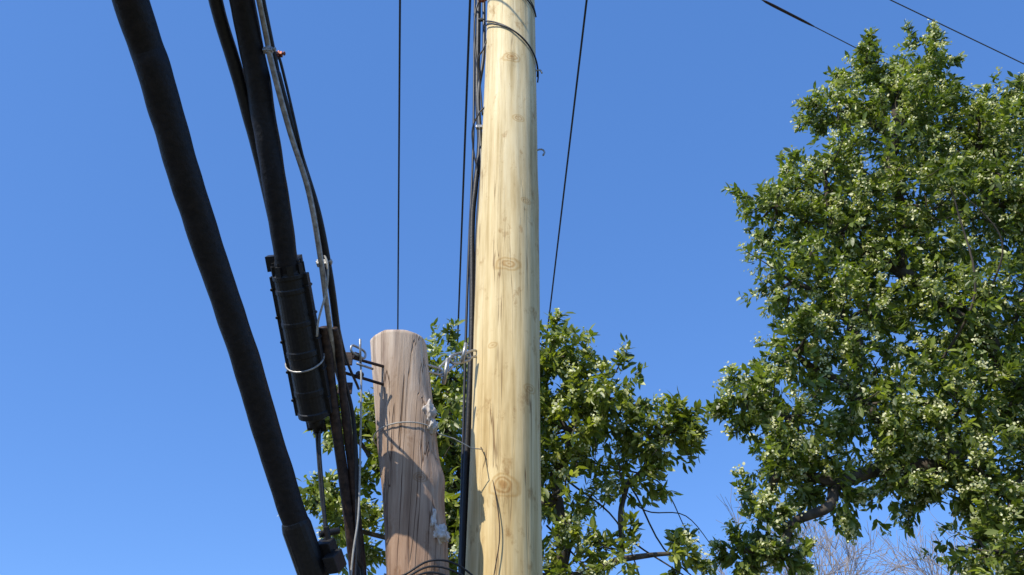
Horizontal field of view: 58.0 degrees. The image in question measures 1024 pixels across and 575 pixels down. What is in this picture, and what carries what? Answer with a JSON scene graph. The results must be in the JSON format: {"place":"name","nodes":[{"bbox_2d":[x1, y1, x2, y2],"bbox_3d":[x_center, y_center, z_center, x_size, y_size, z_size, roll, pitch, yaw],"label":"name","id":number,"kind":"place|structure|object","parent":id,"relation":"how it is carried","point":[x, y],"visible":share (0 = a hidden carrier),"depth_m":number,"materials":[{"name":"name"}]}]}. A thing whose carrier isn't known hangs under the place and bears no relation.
{"place":"outdoors","nodes":[
{"label":"outdoors","id":0,"kind":"place"},
{"bbox_2d":[112,0,346,574],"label":"telephone cable","id":1,"kind":"object","parent":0,"point":[310,553],"visible":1,"depth_m":3.73,"materials":[{"name":"black rubber"}]},
{"bbox_2d":[265,254,332,538],"bbox_3d":[-0.959,0.589,4.142,0.190,1.394,0.798,-5,-32,8],"label":"cable splice closure","id":2,"kind":"object","parent":1,"relation":"attached to","point":[296,318],"visible":0.95,"depth_m":4.22,"materials":[{"name":"plastic"}]},
{"bbox_2d":[208,0,267,217],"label":"telephone cable","id":3,"kind":"object","parent":2,"relation":"attached to","point":[226,38],"visible":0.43,"depth_m":3.98,"materials":[{"name":"black rubber"}]},
{"bbox_2d":[229,0,297,274],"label":"telephone cable","id":4,"kind":"object","parent":2,"relation":"attached to","point":[246,23],"visible":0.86,"depth_m":4.01,"materials":[{"name":"black rubber"}]},
{"bbox_2d":[397,0,400,329],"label":"overhead wire","id":5,"kind":"object","parent":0,"point":[399,75],"visible":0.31,"depth_m":9.26,"materials":[{"name":"black metal"}]},
{"bbox_2d":[449,0,470,554],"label":"overhead wire","id":6,"kind":"object","parent":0,"point":[467,76],"visible":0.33,"depth_m":9.21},
{"bbox_2d":[0,0,1023,574],"label":"sky","id":7,"kind":"structure","parent":0,"point":[128,446],"materials":[{"name":"blue"}]},
{"bbox_2d":[541,0,587,382],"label":"overhead wire","id":8,"kind":"object","parent":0,"point":[583,27],"visible":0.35,"depth_m":9.14,"materials":[{"name":"black metal"}]},
{"bbox_2d":[762,0,936,89],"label":"power line","id":9,"kind":"object","parent":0,"point":[786,12],"visible":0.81,"depth_m":13.59,"materials":[{"name":"rubber"}]},
{"bbox_2d":[890,0,1023,63],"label":"power line","id":10,"kind":"object","parent":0,"point":[956,31],"visible":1,"depth_m":13.66,"materials":[{"name":"rubber"}]},
{"label":"ground","id":11,"kind":"structure","parent":0,"visible":0},
{"bbox_2d":[319,326,355,574],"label":"riser cable","id":12,"kind":"object","parent":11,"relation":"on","point":[340,458],"visible":0.9,"depth_m":4.33,"materials":[{"name":"black rubber"}]},
{"bbox_2d":[333,327,366,574],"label":"riser cable","id":13,"kind":"object","parent":11,"relation":"on","point":[344,405],"visible":0.85,"depth_m":4.35,"materials":[{"name":"black rubber"}]},
{"bbox_2d":[345,377,364,574],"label":"riser cable","id":14,"kind":"object","parent":11,"relation":"on","point":[356,468],"visible":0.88,"depth_m":4.31,"materials":[{"name":"black rubber"}]},
{"bbox_2d":[370,330,482,574],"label":"utility pole","id":15,"kind":"object","parent":11,"relation":"on","point":[417,535],"visible":0.99,"depth_m":4.42,"materials":[{"name":"brown wood"}]},
{"bbox_2d":[256,0,361,574],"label":"suspension strand","id":16,"kind":"object","parent":15,"relation":"attached to","point":[324,261],"visible":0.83,"depth_m":4.13},
{"bbox_2d":[276,50,359,389],"bbox_3d":[-1.129,-10.876,-8.441,0.310,5.512,34.156,0,-32,1],"label":"lashing wire","id":17,"kind":"object","parent":16,"relation":"attached to","point":[280,54],"visible":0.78,"depth_m":4.07,"materials":[{"name":"grey metal"}]},
{"bbox_2d":[350,366,361,574],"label":"drop wire","id":18,"kind":"object","parent":16,"relation":"hanging from","point":[358,514],"visible":0.92,"depth_m":4.30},
{"bbox_2d":[337,339,383,393],"bbox_3d":[-0.725,0.407,4.552,0.312,0.273,0.112,19,-37,-27],"label":"suspension bracket","id":19,"kind":"object","parent":15,"relation":"attached to","point":[352,356],"visible":0.52,"depth_m":4.55,"materials":[{"name":"grey metal"}]},
{"bbox_2d":[427,342,476,384],"bbox_3d":[-0.331,0.393,4.924,0.411,0.277,0.055,24,-39,-33],"label":"wire clamp","id":20,"kind":"object","parent":15,"relation":"attached to","point":[464,352],"visible":0.91,"depth_m":4.94,"materials":[{"name":"metal"}]},
{"bbox_2d":[465,0,544,574],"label":"utility pole","id":21,"kind":"object","parent":11,"relation":"on","point":[504,527],"visible":1,"depth_m":5.15,"materials":[{"name":"brown wood"}]},
{"bbox_2d":[458,0,486,574],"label":"drop cable","id":22,"kind":"object","parent":21,"relation":"attached to","point":[478,70],"visible":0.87,"depth_m":5.65,"materials":[{"name":"rubber"}]},
{"bbox_2d":[296,308,719,574],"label":"broadleaf tree","id":23,"kind":"object","parent":11,"relation":"on","point":[589,402],"visible":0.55,"depth_m":7.94,"materials":[{"name":"green plant"}]},
{"bbox_2d":[697,487,1007,574],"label":"bare tree","id":24,"kind":"object","parent":11,"relation":"on","point":[829,554],"visible":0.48,"depth_m":13.22,"materials":[{"name":"grey plant"}]},
{"bbox_2d":[700,19,1023,574],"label":"broadleaf tree","id":25,"kind":"object","parent":11,"relation":"on","point":[943,170],"visible":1,"depth_m":8.96,"materials":[{"name":"green plant"}]}
]}

